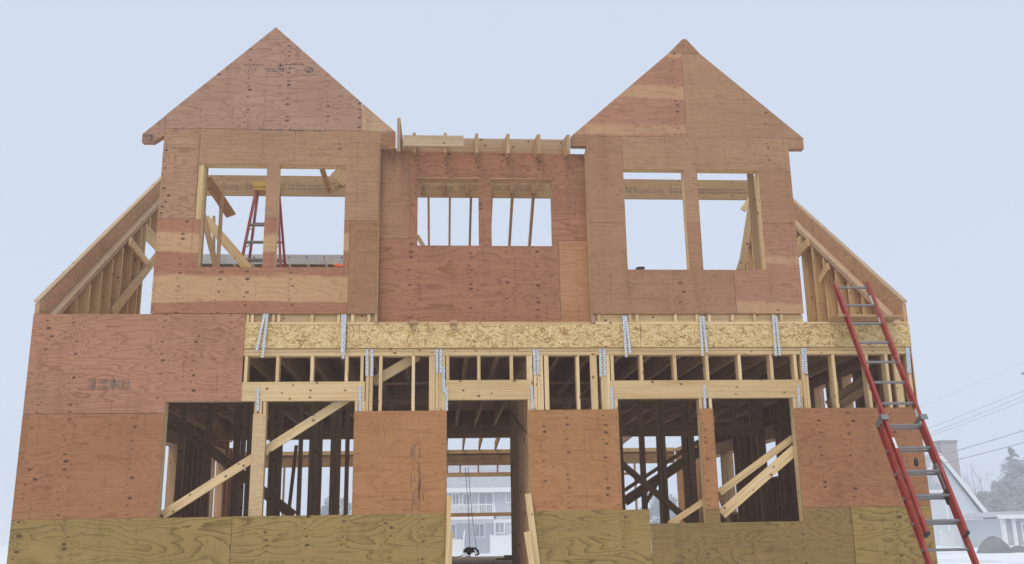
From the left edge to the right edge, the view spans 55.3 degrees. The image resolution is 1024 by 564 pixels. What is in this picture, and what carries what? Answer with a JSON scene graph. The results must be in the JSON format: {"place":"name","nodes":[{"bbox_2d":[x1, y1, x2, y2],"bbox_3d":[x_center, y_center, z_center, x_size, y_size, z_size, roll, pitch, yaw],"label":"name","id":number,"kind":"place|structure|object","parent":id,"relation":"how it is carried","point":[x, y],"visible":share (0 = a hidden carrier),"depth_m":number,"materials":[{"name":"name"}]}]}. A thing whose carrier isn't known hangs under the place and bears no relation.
{"place":"outdoors","nodes":[
{"label":"outdoors","id":0,"kind":"place"},
{"bbox_2d":[447,465,511,554],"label":"house","id":1,"kind":"structure","parent":0,"point":[490,494],"depth_m":84.71,"materials":[{"name":"grey"}]},
{"bbox_2d":[451,524,456,538],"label":"window","id":2,"kind":"structure","parent":1,"relation":"in","point":[453,526],"depth_m":84.15,"materials":[{"name":"grey glass"}]},
{"bbox_2d":[451,493,459,506],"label":"window","id":3,"kind":"structure","parent":1,"relation":"in","point":[455,497],"depth_m":84.81,"materials":[{"name":"grey glass"}]},
{"bbox_2d":[462,493,470,506],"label":"window","id":4,"kind":"structure","parent":1,"relation":"in","point":[464,495],"depth_m":84.86,"materials":[{"name":"grey glass"}]},
{"bbox_2d":[474,523,484,537],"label":"window","id":5,"kind":"structure","parent":1,"relation":"in","point":[479,528],"depth_m":84.31,"materials":[{"name":"grey glass"}]},
{"bbox_2d":[478,492,493,512],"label":"window","id":6,"kind":"structure","parent":1,"relation":"in","point":[483,497],"depth_m":84.97,"materials":[{"name":"grey glass"}]},
{"bbox_2d":[496,523,504,533],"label":"window","id":7,"kind":"structure","parent":1,"relation":"in","point":[500,527],"depth_m":84.48,"materials":[{"name":"grey glass"}]},
{"bbox_2d":[505,492,510,502],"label":"window","id":8,"kind":"structure","parent":1,"relation":"in","point":[507,494],"depth_m":85.16,"materials":[{"name":"grey glass"}]},
{"bbox_2d":[0,544,1023,563],"bbox_3d":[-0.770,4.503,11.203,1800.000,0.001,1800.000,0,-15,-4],"label":"ground","id":9,"kind":"structure","parent":0,"point":[952,557],"depth_m":52.67,"materials":[{"name":"white snow"}]},
{"bbox_2d":[320,496,351,514],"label":"evergreen tree","id":10,"kind":"object","parent":9,"relation":"on","point":[325,509],"visible":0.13,"depth_m":193.84,"materials":[{"name":"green plant"}]},
{"bbox_2d":[7,28,937,563],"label":"house","id":11,"kind":"structure","parent":9,"relation":"on","point":[573,358],"depth_m":12.47,"materials":[{"name":"wood"}]},
{"bbox_2d":[239,182,286,266],"bbox_3d":[-3.780,-0.187,14.864,0.888,2.692,1.025,0,-15,-4],"label":"step ladder","id":12,"kind":"object","parent":11,"relation":"on","point":[259,188],"visible":0.26,"depth_m":14.97,"materials":[{"name":"metal"}]},
{"bbox_2d":[465,467,469,546],"bbox_3d":[-1.083,5.597,23.843,0.114,2.111,0.014,0,-15,-4],"label":"cord","id":13,"kind":"object","parent":11,"relation":"hanging from","point":[468,508],"visible":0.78,"depth_m":23.85,"materials":[{"name":"black rubber"}]},
{"bbox_2d":[463,547,479,557],"bbox_3d":[-0.947,6.287,22.736,0.387,0.235,0.210,0,-15,-4],"label":"circular saw","id":14,"kind":"object","parent":11,"relation":"on","point":[468,550],"visible":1,"depth_m":22.72,"materials":[{"name":"metal"}]},
{"bbox_2d":[468,468,477,555],"bbox_3d":[-0.957,5.587,23.803,0.223,2.107,0.014,0,-15,-4],"label":"cord","id":15,"kind":"object","parent":11,"relation":"hanging from","point":[471,509],"visible":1,"depth_m":23.81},
{"bbox_2d":[496,555,511,559],"bbox_3d":[-0.126,5.672,20.114,0.420,0.089,0.300,0,-15,-4],"label":"timber offcut","id":16,"kind":"object","parent":11,"relation":"on","point":[507,557],"visible":0.79,"depth_m":20.06,"materials":[{"name":"brown wood"}]},
{"bbox_2d":[828,314,902,321],"bbox_3d":[4.522,0.463,12.513,0.872,0.036,0.300,1,-15,-7],"label":"loose plank","id":17,"kind":"object","parent":11,"relation":"on","point":[863,318],"visible":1,"depth_m":12.43,"materials":[{"name":"beige wood"}]},
{"bbox_2d":[490,534,510,554],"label":"vinyl fence","id":18,"kind":"object","parent":9,"relation":"on","point":[496,541],"visible":0.99,"depth_m":77.39,"materials":[{"name":"white plastic"}]},
{"bbox_2d":[639,492,678,528],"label":"evergreen tree","id":19,"kind":"object","parent":9,"relation":"on","point":[654,508],"visible":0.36,"depth_m":197.70,"materials":[{"name":"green plant"}]},
{"bbox_2d":[832,281,979,563],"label":"extension ladder","id":20,"kind":"object","parent":9,"relation":"on","point":[947,495],"visible":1,"depth_m":11.04,"materials":[{"name":"metal"}]},
{"bbox_2d":[939,530,961,546],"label":"vinyl fence","id":21,"kind":"object","parent":9,"relation":"on","point":[951,538],"visible":0.31,"depth_m":78.06,"materials":[{"name":"white plastic"}]},
{"bbox_2d":[961,461,992,497],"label":"bare tree","id":22,"kind":"object","parent":9,"relation":"on","point":[973,479],"visible":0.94,"depth_m":184.83,"materials":[{"name":"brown plant"}]},
{"bbox_2d":[965,470,990,494],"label":"bare tree","id":23,"kind":"object","parent":9,"relation":"on","point":[980,481],"visible":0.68,"depth_m":190.17,"materials":[{"name":"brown plant"}]},
{"bbox_2d":[983,508,995,518],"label":"evergreen tree","id":24,"kind":"object","parent":9,"relation":"on","point":[990,510],"visible":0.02,"depth_m":180.46,"materials":[{"name":"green plant"}]},
{"bbox_2d":[974,490,1008,518],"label":"evergreen tree","id":25,"kind":"object","parent":9,"relation":"on","point":[985,498],"visible":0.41,"depth_m":183.05,"materials":[{"name":"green plant"}]},
{"bbox_2d":[977,536,1013,552],"bbox_3d":[28.656,15.644,58.053,1.842,1.067,1.828,-14,-20,42],"label":"earth heap","id":26,"kind":"object","parent":9,"relation":"on","point":[992,544],"visible":0.94,"depth_m":57.68,"materials":[{"name":"grey soil"}]},
{"bbox_2d":[988,476,1023,518],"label":"evergreen tree","id":27,"kind":"object","parent":9,"relation":"on","point":[1004,487],"visible":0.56,"depth_m":186.08,"materials":[{"name":"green plant"}]},
{"bbox_2d":[995,455,1023,498],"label":"evergreen tree","id":28,"kind":"object","parent":9,"relation":"on","point":[1017,469],"visible":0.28,"depth_m":192.84,"materials":[{"name":"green plant"}]},
{"bbox_2d":[997,493,1023,518],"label":"evergreen tree","id":29,"kind":"object","parent":9,"relation":"on","point":[1016,505],"visible":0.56,"depth_m":179.31,"materials":[{"name":"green plant"}]},
{"bbox_2d":[1001,447,1023,500],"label":"conifer tree","id":30,"kind":"object","parent":9,"relation":"on","point":[1011,451],"visible":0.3,"depth_m":196.80,"materials":[{"name":"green plant"}]},
{"bbox_2d":[1011,545,1023,552],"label":"earth heap","id":31,"kind":"object","parent":9,"relation":"on","point":[1017,549],"visible":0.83,"depth_m":58.34,"materials":[{"name":"grey soil"}]},
{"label":"utility pole","id":32,"kind":"object","parent":9,"relation":"on","visible":0},
{"bbox_2d":[925,430,1023,459],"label":"power line","id":33,"kind":"object","parent":32,"relation":"attached to","point":[978,444],"visible":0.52,"depth_m":73.97,"materials":[{"name":"grey metal"}]},
{"bbox_2d":[926,442,1023,467],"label":"power line","id":34,"kind":"object","parent":32,"relation":"attached to","point":[979,454],"visible":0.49,"depth_m":73.81,"materials":[{"name":"grey metal"}]},
{"bbox_2d":[930,391,1021,427],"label":"power line","id":35,"kind":"object","parent":32,"relation":"attached to","point":[976,409],"visible":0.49,"depth_m":74.64,"materials":[{"name":"grey metal"}]},
{"bbox_2d":[931,401,1022,435],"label":"power line","id":36,"kind":"object","parent":32,"relation":"attached to","point":[977,418],"visible":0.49,"depth_m":74.49,"materials":[{"name":"grey metal"}]},
{"bbox_2d":[932,396,1022,432],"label":"power line","id":37,"kind":"object","parent":32,"relation":"attached to","point":[977,414],"visible":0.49,"depth_m":74.55,"materials":[{"name":"grey metal"}]},
{"bbox_2d":[0,0,1023,544],"label":"sky","id":38,"kind":"structure","parent":0,"point":[908,114],"materials":[{"name":"blue"}]},
{"bbox_2d":[925,440,987,545],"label":"gabled house","id":39,"kind":"structure","parent":0,"point":[968,501],"depth_m":91.05,"materials":[{"name":"white"}]},
{"bbox_2d":[952,511,1023,547],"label":"porch house","id":40,"kind":"structure","parent":0,"point":[1007,527],"depth_m":71.29,"materials":[{"name":"grey"}]},
{"bbox_2d":[1016,522,1022,544],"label":"door","id":41,"kind":"structure","parent":40,"relation":"in","point":[1017,523],"depth_m":70.62,"materials":[{"name":"white"}]},
{"bbox_2d":[1020,522,1023,541],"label":"window","id":42,"kind":"structure","parent":40,"relation":"in","point":[1022,523],"depth_m":70.76,"materials":[{"name":"white glass"}]},
{"bbox_3d":[-5.209,0.581,15.874,0.090,1.743,0.090,0,-15,-4],"label":"plank post","id":43,"kind":"object","parent":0,"visible":0},
{"bbox_2d":[202,254,342,266],"bbox_3d":[-3.884,-0.323,16.277,2.848,0.160,0.434,0,-15,-4],"label":"scaffold plank","id":44,"kind":"object","parent":43,"relation":"on","point":[227,260],"visible":0.45,"depth_m":16.11,"materials":[{"name":"wood"}]}
]}

